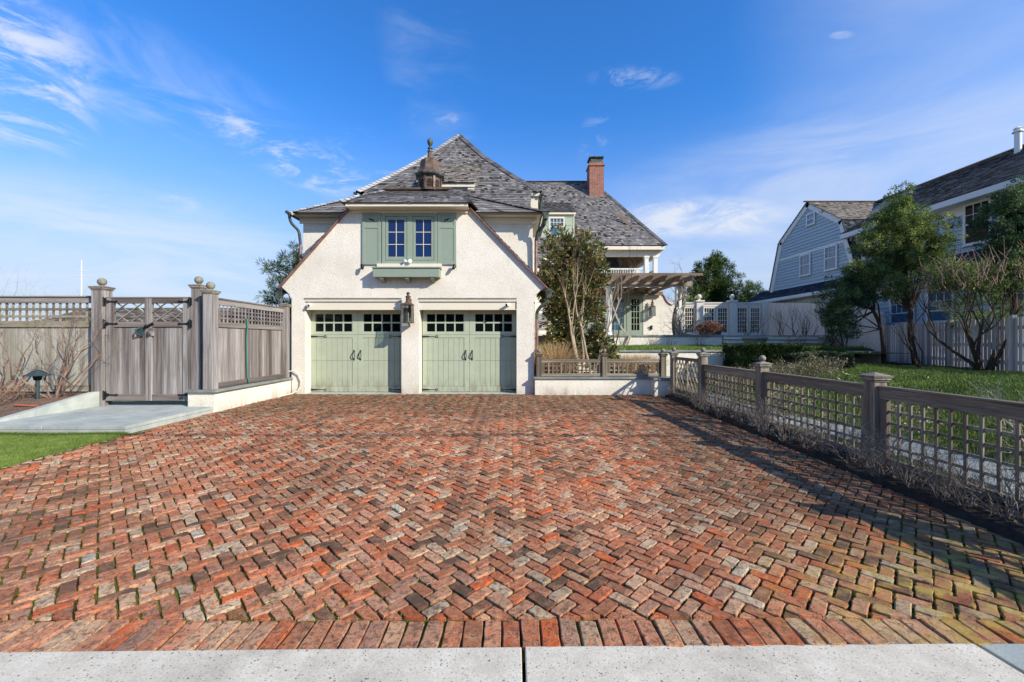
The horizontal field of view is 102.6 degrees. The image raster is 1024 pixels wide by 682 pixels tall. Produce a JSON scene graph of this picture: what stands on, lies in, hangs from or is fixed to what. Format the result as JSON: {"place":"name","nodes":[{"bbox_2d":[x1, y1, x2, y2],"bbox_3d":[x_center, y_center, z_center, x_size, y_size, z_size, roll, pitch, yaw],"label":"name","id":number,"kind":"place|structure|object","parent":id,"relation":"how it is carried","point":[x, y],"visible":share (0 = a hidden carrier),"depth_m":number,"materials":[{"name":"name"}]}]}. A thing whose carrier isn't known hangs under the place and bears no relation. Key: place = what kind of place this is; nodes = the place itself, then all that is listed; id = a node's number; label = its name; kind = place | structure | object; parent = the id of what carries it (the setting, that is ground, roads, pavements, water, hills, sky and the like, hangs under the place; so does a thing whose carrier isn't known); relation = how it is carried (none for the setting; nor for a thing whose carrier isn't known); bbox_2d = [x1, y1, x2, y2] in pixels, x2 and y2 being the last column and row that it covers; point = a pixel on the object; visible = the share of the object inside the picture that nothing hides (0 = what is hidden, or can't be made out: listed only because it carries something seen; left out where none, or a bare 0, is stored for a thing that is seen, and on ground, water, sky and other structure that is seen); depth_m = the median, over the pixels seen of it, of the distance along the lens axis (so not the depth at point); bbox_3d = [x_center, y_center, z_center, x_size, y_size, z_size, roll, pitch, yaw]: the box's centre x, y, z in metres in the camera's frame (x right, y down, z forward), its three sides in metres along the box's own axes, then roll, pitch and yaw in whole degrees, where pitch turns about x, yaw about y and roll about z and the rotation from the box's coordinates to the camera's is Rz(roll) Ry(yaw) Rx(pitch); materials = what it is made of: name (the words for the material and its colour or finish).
{"place":"outdoors","nodes":[
{"label":"outdoors","id":0,"kind":"place"},
{"bbox_2d":[0,392,86,417],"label":"mulch bed","id":1,"kind":"object","parent":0,"point":[9,408],"visible":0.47,"depth_m":8.31,"materials":[{"name":"brown soil"}]},
{"bbox_2d":[0,378,43,405],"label":"shrub","id":2,"kind":"object","parent":1,"relation":"on","point":[11,396],"visible":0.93,"depth_m":8.24,"materials":[{"name":"brown plant"}]},
{"bbox_2d":[0,261,66,395],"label":"bare shrub","id":3,"kind":"object","parent":1,"relation":"on","point":[16,372],"visible":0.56,"depth_m":8.83,"materials":[{"name":"plant"}]},
{"bbox_2d":[23,370,52,398],"bbox_3d":[-9.720,0.938,8.400,0.410,0.705,0.410,0,0,0],"label":"path light","id":4,"kind":"object","parent":1,"relation":"on","point":[37,375],"visible":0.99,"depth_m":8.37,"materials":[{"name":"green metal"}]},
{"bbox_2d":[0,296,90,391],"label":"board fence","id":5,"kind":"object","parent":1,"relation":"on","point":[12,330],"visible":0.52,"depth_m":9.20,"materials":[{"name":"grey wood"}]},
{"bbox_2d":[0,280,150,397],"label":"bare shrub","id":6,"kind":"object","parent":1,"relation":"on","point":[64,371],"visible":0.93,"depth_m":8.53,"materials":[{"name":"plant"}]},
{"bbox_2d":[0,431,144,469],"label":"lawn","id":7,"kind":"structure","parent":0,"point":[131,434],"depth_m":6.02,"materials":[{"name":"plant"}]},
{"bbox_2d":[0,404,212,429],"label":"bluestone path","id":8,"kind":"structure","parent":0,"point":[118,417],"depth_m":7.66,"materials":[{"name":"stone"}]},
{"bbox_2d":[88,276,207,405],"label":"double gate","id":9,"kind":"structure","parent":8,"relation":"on","point":[161,361],"depth_m":9.05,"materials":[{"name":"grey wood"}]},
{"bbox_2d":[112,381,534,681],"bbox_3d":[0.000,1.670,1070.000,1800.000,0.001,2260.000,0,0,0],"label":"ground","id":10,"kind":"structure","parent":0,"point":[186,402],"depth_m":11.13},
{"bbox_2d":[0,392,213,432],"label":"path edging","id":11,"kind":"object","parent":10,"relation":"on","point":[86,400],"visible":0.34,"depth_m":7.98,"materials":[{"name":"concrete"}]},
{"bbox_2d":[36,308,291,380],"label":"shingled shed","id":12,"kind":"structure","parent":10,"relation":"on","point":[160,312],"depth_m":15.99,"materials":[{"name":"beige paint"}]},
{"bbox_2d":[184,377,292,412],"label":"wall","id":13,"kind":"structure","parent":10,"relation":"on","point":[224,398],"depth_m":9.70,"materials":[{"name":"white paint"}]},
{"bbox_2d":[200,282,291,389],"bbox_3d":[-6.588,-0.120,10.412,0.278,2.360,3.143,0,0,0],"label":"board fence","id":14,"kind":"object","parent":13,"relation":"on","point":[224,353],"visible":1,"depth_m":9.96,"materials":[{"name":"grey wood"}]},
{"bbox_2d":[254,239,302,319],"bbox_3d":[-9.207,-1.267,16.933,2.584,5.862,1.905,0,0,0],"label":"pine tree","id":15,"kind":"object","parent":10,"relation":"on","point":[286,269],"visible":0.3,"depth_m":16.81,"materials":[{"name":"green plant"}]},
{"bbox_2d":[274,134,672,394],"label":"stucco house","id":16,"kind":"structure","parent":10,"relation":"on","point":[477,217],"depth_m":12.36,"materials":[{"name":"beige paint"}]},
{"bbox_2d":[311,310,400,391],"bbox_3d":[-4.647,0.292,12.364,2.825,2.485,0.133,0,0,0],"label":"garage door","id":17,"kind":"structure","parent":16,"relation":"in","point":[352,350],"depth_m":12.37,"materials":[{"name":"green paint"}]},
{"bbox_2d":[401,292,414,325],"bbox_3d":[-2.980,-0.919,11.804,0.325,0.982,0.412,0,0,0],"label":"wall lantern","id":18,"kind":"object","parent":16,"relation":"attached to","point":[408,302],"depth_m":11.72,"materials":[{"name":"orange metal"}]},
{"bbox_2d":[382,213,436,263],"bbox_3d":[-2.985,-2.990,11.974,1.610,1.480,0.048,0,0,0],"label":"window","id":19,"kind":"structure","parent":16,"relation":"in","point":[413,236],"depth_m":11.96,"materials":[{"name":"green paint"}]},
{"bbox_2d":[422,310,515,391],"bbox_3d":[-1.283,0.292,12.364,2.835,2.485,0.133,0,0,0],"label":"garage door","id":20,"kind":"structure","parent":16,"relation":"in","point":[464,350],"depth_m":12.37,"materials":[{"name":"green paint"}]},
{"bbox_2d":[612,296,626,334],"bbox_3d":[6.160,-1.530,24.050,1.120,2.440,0.060,0,0,0],"label":"garden door","id":21,"kind":"structure","parent":16,"relation":"in","point":[619,311],"depth_m":24.06,"materials":[{"name":"green paint"}]},
{"bbox_2d":[628,296,642,334],"bbox_3d":[7.230,-1.530,24.050,0.860,2.440,0.060,0,0,0],"label":"garden door","id":22,"kind":"structure","parent":16,"relation":"in","point":[635,303],"depth_m":24.02,"materials":[{"name":"green paint"}]},
{"bbox_2d":[683,249,753,301],"bbox_3d":[16.354,-3.374,33.080,5.643,8.106,4.378,0,0,0],"label":"pine tree","id":23,"kind":"object","parent":10,"relation":"on","point":[721,280],"visible":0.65,"depth_m":32.45,"materials":[{"name":"green plant"}]},
{"bbox_2d":[685,301,758,343],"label":"screen hedge","id":24,"kind":"object","parent":10,"relation":"on","point":[720,318],"visible":0.02,"depth_m":28.98,"materials":[{"name":"wood"}]},
{"bbox_2d":[739,280,767,301],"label":"pine tree","id":25,"kind":"object","parent":10,"relation":"on","point":[755,290],"visible":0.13,"depth_m":32.75,"materials":[{"name":"green plant"}]},
{"bbox_2d":[0,393,1023,662],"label":"brick driveway","id":26,"kind":"structure","parent":0,"point":[350,464],"depth_m":3.23,"materials":[{"name":"red brick"}]},
{"bbox_2d":[29,401,1017,619],"bbox_3d":[-1.175,1.556,6.544,10.075,0.017,8.517,0,0,0],"label":"joint moss","id":27,"kind":"object","parent":26,"relation":"on","point":[566,540],"visible":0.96,"depth_m":3.19,"materials":[{"name":"plant"}]},
{"bbox_2d":[533,376,669,396],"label":"wall","id":28,"kind":"structure","parent":26,"relation":"on","point":[596,385],"depth_m":11.80,"materials":[{"name":"white paint"}]},
{"bbox_2d":[535,349,667,376],"bbox_3d":[2.580,0.627,11.900,3.826,0.814,0.226,0,0,0],"label":"lattice screen","id":29,"kind":"object","parent":28,"relation":"on","point":[603,365],"visible":1,"depth_m":11.87,"materials":[{"name":"grey wood"}]},
{"bbox_2d":[0,644,1023,681],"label":"sidewalk","id":30,"kind":"structure","parent":0,"point":[870,663],"depth_m":1.95,"materials":[{"name":"concrete"}]},
{"bbox_2d":[0,0,1023,320],"label":"sky","id":31,"kind":"structure","parent":0,"point":[157,146],"materials":[{"name":"blue"}]},
{"bbox_2d":[534,339,589,372],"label":"ornamental grass","id":32,"kind":"object","parent":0,"point":[552,354],"depth_m":12.63,"materials":[{"name":"plant"}]},
{"bbox_2d":[607,353,646,372],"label":"ornamental grass","id":33,"kind":"object","parent":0,"point":[625,363],"depth_m":12.82,"materials":[{"name":"plant"}]},
{"bbox_2d":[628,352,669,372],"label":"ornamental grass","id":34,"kind":"object","parent":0,"point":[650,363],"depth_m":12.99,"materials":[{"name":"plant"}]},
{"bbox_2d":[686,348,920,353],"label":"lawn","id":35,"kind":"structure","parent":0,"point":[840,350],"depth_m":16.71,"materials":[{"name":"plant"}]},
{"bbox_2d":[604,260,635,344],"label":"bare vine","id":36,"kind":"object","parent":35,"relation":"on","point":[629,336],"visible":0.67,"depth_m":19.64,"materials":[{"name":"plant"}]},
{"bbox_2d":[596,335,723,345],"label":"garden wall","id":37,"kind":"structure","parent":35,"relation":"on","point":[682,339],"depth_m":19.30,"materials":[{"name":"white paint"}]},
{"bbox_2d":[538,343,868,349],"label":"grass","id":38,"kind":"structure","parent":35,"relation":"on","point":[669,347],"depth_m":16.75,"materials":[{"name":"plant"}]},
{"bbox_2d":[742,337,767,342],"bbox_3d":[10.600,0.090,17.900,1.000,0.480,0.993,0,0,0],"label":"stone pot","id":39,"kind":"object","parent":35,"relation":"on","point":[756,339],"visible":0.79,"depth_m":17.52,"materials":[{"name":"stone"}]},
{"bbox_2d":[722,335,830,345],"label":"garden wall","id":40,"kind":"structure","parent":35,"relation":"on","point":[738,339],"depth_m":19.23,"materials":[{"name":"white paint"}]},
{"bbox_2d":[665,394,1023,545],"bbox_3d":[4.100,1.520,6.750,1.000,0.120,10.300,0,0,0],"label":"garden bed","id":41,"kind":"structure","parent":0,"point":[1005,527],"depth_m":4.20,"materials":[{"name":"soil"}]},
{"bbox_2d":[668,347,678,393],"bbox_3d":[4.480,0.860,11.360,0.226,1.380,0.226,0,0,0],"label":"gate post","id":42,"kind":"object","parent":41,"relation":"on","point":[673,354],"visible":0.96,"depth_m":11.29,"materials":[{"name":"grey wood"}]},
{"bbox_2d":[689,386,729,412],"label":"twiggy shrub","id":43,"kind":"object","parent":41,"relation":"on","point":[706,408],"visible":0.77,"depth_m":8.71,"materials":[{"name":"plant"}]},
{"bbox_2d":[700,376,754,417],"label":"twiggy shrub","id":44,"kind":"object","parent":41,"relation":"on","point":[719,412],"visible":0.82,"depth_m":8.16,"materials":[{"name":"plant"}]},
{"bbox_2d":[707,368,754,416],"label":"twiggy shrub","id":45,"kind":"object","parent":41,"relation":"on","point":[734,405],"visible":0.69,"depth_m":7.96,"materials":[{"name":"plant"}]},
{"bbox_2d":[720,386,770,422],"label":"twiggy shrub","id":46,"kind":"object","parent":41,"relation":"on","point":[739,414],"visible":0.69,"depth_m":7.46,"materials":[{"name":"plant"}]},
{"bbox_2d":[739,390,791,432],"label":"twiggy shrub","id":47,"kind":"object","parent":41,"relation":"on","point":[753,413],"visible":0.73,"depth_m":6.80,"materials":[{"name":"plant"}]},
{"bbox_2d":[741,404,791,435],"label":"twiggy shrub","id":48,"kind":"object","parent":41,"relation":"on","point":[764,431],"visible":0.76,"depth_m":6.57,"materials":[{"name":"plant"}]},
{"bbox_2d":[744,389,832,441],"bbox_3d":[4.159,1.062,6.126,1.083,0.954,1.184,0,0,-26],"label":"twiggy shrub","id":49,"kind":"object","parent":41,"relation":"on","point":[783,438],"visible":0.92,"depth_m":6.14,"materials":[{"name":"plant"}]},
{"bbox_2d":[778,409,827,443],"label":"twiggy shrub","id":50,"kind":"object","parent":41,"relation":"on","point":[807,438],"visible":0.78,"depth_m":5.91,"materials":[{"name":"plant"}]},
{"bbox_2d":[790,414,826,448],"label":"twiggy shrub","id":51,"kind":"object","parent":41,"relation":"on","point":[803,438],"visible":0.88,"depth_m":5.70,"materials":[{"name":"plant"}]},
{"bbox_2d":[794,409,863,454],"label":"twiggy shrub","id":52,"kind":"object","parent":41,"relation":"on","point":[825,447],"visible":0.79,"depth_m":5.37,"materials":[{"name":"plant"}]},
{"bbox_2d":[809,411,892,462],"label":"twiggy shrub","id":53,"kind":"object","parent":41,"relation":"on","point":[851,440],"visible":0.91,"depth_m":5.01,"materials":[{"name":"plant"}]},
{"bbox_2d":[696,347,1023,509],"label":"lattice fence","id":54,"kind":"object","parent":41,"relation":"on","point":[876,393],"visible":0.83,"depth_m":4.96,"materials":[{"name":"grey wood"}]},
{"bbox_2d":[674,357,697,398],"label":"garden gate","id":55,"kind":"structure","parent":54,"relation":"attached to","point":[687,360],"depth_m":10.47,"materials":[{"name":"grey wood"}]},
{"bbox_2d":[832,423,911,473],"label":"twiggy shrub","id":56,"kind":"object","parent":41,"relation":"on","point":[873,453],"visible":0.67,"depth_m":4.74,"materials":[{"name":"plant"}]},
{"bbox_2d":[833,426,922,476],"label":"twiggy shrub","id":57,"kind":"object","parent":41,"relation":"on","point":[873,460],"visible":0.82,"depth_m":4.60,"materials":[{"name":"plant"}]},
{"bbox_2d":[858,409,949,480],"bbox_3d":[4.163,1.113,4.418,0.768,0.840,1.040,0,0,44],"label":"twiggy shrub","id":58,"kind":"object","parent":41,"relation":"on","point":[896,466],"visible":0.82,"depth_m":4.36,"materials":[{"name":"plant"}]},
{"bbox_2d":[876,433,960,489],"bbox_3d":[4.145,1.190,4.181,1.025,0.680,0.674,0,0,-40],"label":"twiggy shrub","id":59,"kind":"object","parent":41,"relation":"on","point":[907,483],"visible":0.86,"depth_m":4.17,"materials":[{"name":"plant"}]},
{"bbox_2d":[911,455,980,499],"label":"twiggy shrub","id":60,"kind":"object","parent":41,"relation":"on","point":[936,492],"visible":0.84,"depth_m":3.88,"materials":[{"name":"plant"}]},
{"bbox_2d":[904,422,1013,498],"bbox_3d":[4.247,1.158,3.903,1.130,0.750,0.743,0,0,-26],"label":"twiggy shrub","id":61,"kind":"object","parent":41,"relation":"on","point":[941,480],"visible":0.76,"depth_m":3.87,"materials":[{"name":"plant"}]},
{"bbox_2d":[907,451,1023,516],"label":"twiggy shrub","id":62,"kind":"object","parent":41,"relation":"on","point":[959,492],"visible":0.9,"depth_m":3.65,"materials":[{"name":"plant"}]},
{"bbox_2d":[936,433,1023,522],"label":"twiggy shrub","id":63,"kind":"object","parent":41,"relation":"on","point":[1012,512],"visible":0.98,"depth_m":3.43,"materials":[{"name":"plant"}]},
{"bbox_2d":[677,361,1023,489],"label":"garden lawn","id":64,"kind":"structure","parent":0,"point":[891,381],"depth_m":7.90,"materials":[{"name":"plant"}]},
{"bbox_2d":[534,350,724,378],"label":"garden wall","id":65,"kind":"structure","parent":64,"relation":"on","point":[715,357],"depth_m":14.42,"materials":[{"name":"white paint"}]},
{"bbox_2d":[720,342,804,378],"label":"box hedge","id":66,"kind":"object","parent":64,"relation":"on","point":[746,354],"visible":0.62,"depth_m":13.37,"materials":[{"name":"green plant"}]},
{"bbox_2d":[710,353,847,393],"bbox_3d":[7.496,0.931,11.946,3.871,1.278,2.040,0,0,0],"label":"perennial bed","id":67,"kind":"object","parent":64,"relation":"on","point":[802,368],"visible":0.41,"depth_m":11.61,"materials":[{"name":"plant"}]},
{"bbox_2d":[770,382,819,415],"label":"shrub","id":68,"kind":"object","parent":64,"relation":"on","point":[781,395],"visible":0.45,"depth_m":8.28,"materials":[{"name":"plant"}]},
{"bbox_2d":[784,350,855,374],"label":"hedge","id":69,"kind":"object","parent":64,"relation":"on","point":[797,356],"visible":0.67,"depth_m":12.70,"materials":[{"name":"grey plant"}]},
{"bbox_2d":[769,303,885,350],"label":"boundary wall","id":70,"kind":"structure","parent":64,"relation":"on","point":[871,339],"depth_m":21.37,"materials":[{"name":"beige paint"}]},
{"bbox_2d":[846,351,887,362],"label":"hedge","id":71,"kind":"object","parent":64,"relation":"on","point":[873,358],"depth_m":15.90,"materials":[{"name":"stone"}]},
{"bbox_2d":[747,126,1023,366],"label":"gambrel house","id":72,"kind":"structure","parent":64,"relation":"on","point":[817,239],"depth_m":21.23,"materials":[{"name":"grey"}]},
{"bbox_2d":[799,252,810,276],"bbox_3d":[17.805,-4.615,24.925,0.080,1.350,0.990,0,0,0],"label":"window","id":73,"kind":"structure","parent":72,"relation":"in","point":[805,259],"depth_m":24.90,"materials":[{"name":"glass"}]},
{"bbox_2d":[805,211,815,226],"bbox_3d":[17.805,-7.265,24.460,0.080,0.750,0.760,0,0,0],"label":"window","id":74,"kind":"structure","parent":72,"relation":"in","point":[810,218],"depth_m":24.48,"materials":[{"name":"white paint"}]},
{"bbox_2d":[823,244,837,271],"bbox_3d":[17.805,-4.640,22.925,0.080,1.400,0.990,0,0,0],"label":"window","id":75,"kind":"structure","parent":72,"relation":"in","point":[830,252],"depth_m":22.88,"materials":[{"name":"white paint"}]},
{"bbox_2d":[889,296,914,322],"bbox_3d":[17.485,-1.240,18.400,0.080,1.800,1.240,0,0,0],"label":"window","id":76,"kind":"structure","parent":72,"relation":"in","point":[900,313],"depth_m":18.62,"materials":[{"name":"glass"}]},
{"bbox_2d":[926,290,954,320],"bbox_3d":[17.485,-1.240,16.750,0.080,1.800,1.140,0,0,0],"label":"window","id":77,"kind":"structure","parent":72,"relation":"in","point":[935,317],"depth_m":16.83,"materials":[{"name":"glass"}]},
{"bbox_2d":[961,198,992,246],"bbox_3d":[18.085,-4.600,15.950,0.080,1.680,1.040,0,0,0],"label":"window","id":78,"kind":"structure","parent":72,"relation":"in","point":[970,209],"depth_m":16.15,"materials":[{"name":"white paint"}]},
{"bbox_2d":[990,281,1023,331],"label":"window","id":79,"kind":"structure","parent":72,"relation":"in","point":[998,308],"depth_m":14.46,"materials":[{"name":"glass"}]},
{"bbox_2d":[823,371,947,446],"bbox_3d":[5.415,1.016,6.008,1.186,1.105,1.468,0,0,-21],"label":"shrub","id":80,"kind":"object","parent":64,"relation":"on","point":[914,420],"visible":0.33,"depth_m":5.79,"materials":[{"name":"plant"}]},
{"bbox_2d":[878,278,932,367],"bbox_3d":[12.759,-0.860,13.413,2.153,3.587,1.501,0,0,0],"label":"bare tree","id":81,"kind":"object","parent":64,"relation":"on","point":[918,364],"visible":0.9,"depth_m":13.34,"materials":[{"name":"brown plant"}]},
{"bbox_2d":[883,315,1023,371],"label":"plank fence","id":82,"kind":"object","parent":64,"relation":"on","point":[1011,327],"visible":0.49,"depth_m":13.66,"materials":[{"name":"wood"}]},
{"bbox_2d":[887,361,1023,372],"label":"bed soil","id":83,"kind":"structure","parent":64,"relation":"on","point":[935,365],"depth_m":13.79,"materials":[{"name":"soil"}]},
{"bbox_2d":[810,261,886,363],"bbox_3d":[12.366,-1.003,15.243,2.148,3.998,2.012,0,0,-37],"label":"juniper tree","id":84,"kind":"object","parent":83,"relation":"on","point":[844,303],"visible":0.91,"depth_m":15.04,"materials":[{"name":"green plant"}]},
{"bbox_2d":[838,179,968,364],"bbox_3d":[14.197,-2.390,14.986,4.361,6.794,2.256,0,0,0],"label":"juniper tree","id":85,"kind":"object","parent":83,"relation":"on","point":[906,222],"visible":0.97,"depth_m":14.68,"materials":[{"name":"green plant"}]},
{"bbox_2d":[902,235,1023,370],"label":"flat topped tree","id":86,"kind":"object","parent":83,"relation":"on","point":[984,277],"visible":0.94,"depth_m":12.23,"materials":[{"name":"green plant"}]},
{"bbox_2d":[930,289,1023,334],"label":"evergreen bush","id":87,"kind":"object","parent":83,"relation":"on","point":[960,304],"visible":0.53,"depth_m":13.58,"materials":[{"name":"green plant"}]},
{"bbox_2d":[965,173,1023,317],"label":"cedar tree","id":88,"kind":"object","parent":83,"relation":"on","point":[1011,209],"visible":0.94,"depth_m":12.57,"materials":[{"name":"green plant"}]},
{"bbox_2d":[965,379,1023,453],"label":"bare shrub","id":89,"kind":"object","parent":64,"relation":"on","point":[1010,422],"visible":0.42,"depth_m":5.51,"materials":[{"name":"plant"}]},
{"bbox_2d":[691,390,1023,498],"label":"stepping slab path","id":90,"kind":"structure","parent":0,"point":[960,460],"depth_m":5.34,"materials":[{"name":"stone"}]},
{"bbox_2d":[980,644,1023,673],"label":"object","id":91,"kind":"structure","parent":0,"point":[1011,655],"depth_m":2.03,"materials":[{"name":"concrete"}]},
{"label":"planter soil","id":92,"kind":"structure","parent":0,"visible":0},
{"bbox_2d":[560,237,586,372],"bbox_3d":[1.918,-1.133,12.957,1.177,4.540,0.668,0,0,-17],"label":"bare tree","id":93,"kind":"object","parent":92,"relation":"on","point":[572,332],"visible":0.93,"depth_m":12.82,"materials":[{"name":"brown plant"}]},
{"bbox_2d":[530,222,622,372],"bbox_3d":[2.046,-1.423,13.893,3.282,5.170,3.165,0,0,0],"label":"evergreen shrub","id":94,"kind":"object","parent":92,"relation":"on","point":[563,259],"visible":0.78,"depth_m":13.20,"materials":[{"name":"green plant"}]},
{"bbox_2d":[572,242,626,372],"bbox_3d":[2.710,-1.036,12.988,1.825,4.355,0.828,0,0,12],"label":"bare tree","id":95,"kind":"object","parent":92,"relation":"on","point":[584,343],"visible":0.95,"depth_m":12.91,"materials":[{"name":"brown plant"}]},
{"bbox_2d":[604,213,639,368],"bbox_3d":[3.422,-1.595,13.467,0.772,5.463,2.219,0,0,-25],"label":"bare tree","id":96,"kind":"object","parent":92,"relation":"on","point":[620,295],"visible":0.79,"depth_m":13.07,"materials":[{"name":"plant"}]},
{"label":"terrace","id":97,"kind":"structure","parent":0,"visible":0},
{"bbox_2d":[593,273,702,334],"bbox_3d":[6.200,-1.720,21.550,5.400,2.900,4.900,0,0,0],"label":"pergola","id":98,"kind":"object","parent":97,"relation":"on","point":[648,280],"visible":0.51,"depth_m":19.93,"materials":[{"name":"brown wood"}]},
{"bbox_2d":[639,256,716,344],"bbox_3d":[8.205,-1.766,19.998,2.550,4.769,3.472,0,0,-39],"label":"bare vine","id":99,"kind":"object","parent":98,"relation":"attached to","point":[683,291],"visible":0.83,"depth_m":19.77,"materials":[{"name":"plant"}]},
{"bbox_2d":[694,321,726,334],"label":"brown bush","id":100,"kind":"object","parent":97,"relation":"on","point":[717,328],"visible":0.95,"depth_m":20.00,"materials":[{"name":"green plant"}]},
{"bbox_2d":[669,294,771,334],"bbox_3d":[12.410,-1.535,24.700,6.380,2.570,0.440,0,0,0],"label":"fence","id":101,"kind":"object","parent":97,"relation":"on","point":[731,306],"visible":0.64,"depth_m":24.64,"materials":[{"name":"white paint"}]},
{"bbox_2d":[683,307,695,334],"bbox_3d":[10.680,-1.170,24.700,0.720,1.780,0.080,0,0,0],"label":"glazed door","id":102,"kind":"structure","parent":101,"relation":"in","point":[694,316],"depth_m":24.67,"materials":[{"name":"white paint"}]},
{"bbox_2d":[716,307,728,334],"bbox_3d":[12.670,-1.170,24.700,0.740,1.780,0.080,0,0,0],"label":"glazed door","id":103,"kind":"structure","parent":101,"relation":"in","point":[727,308],"depth_m":24.66,"materials":[{"name":"white paint"}]},
{"bbox_2d":[737,307,747,334],"bbox_3d":[13.850,-1.170,24.700,0.740,1.780,0.080,0,0,0],"label":"glazed door","id":104,"kind":"structure","parent":101,"relation":"in","point":[739,312],"depth_m":24.68,"materials":[{"name":"white paint"}]},
{"bbox_2d":[749,307,760,334],"bbox_3d":[14.630,-1.170,24.700,0.700,1.780,0.080,0,0,0],"label":"glazed door","id":105,"kind":"structure","parent":101,"relation":"in","point":[750,312],"depth_m":24.66,"materials":[{"name":"white paint"}]},
{"bbox_2d":[760,294,798,334],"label":"bare shrub","id":106,"kind":"object","parent":97,"relation":"on","point":[780,327],"visible":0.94,"depth_m":22.51,"materials":[{"name":"plant"}]},
{"bbox_2d":[775,299,818,334],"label":"bare shrub","id":107,"kind":"object","parent":97,"relation":"on","point":[806,330],"visible":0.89,"depth_m":20.82,"materials":[{"name":"plant"}]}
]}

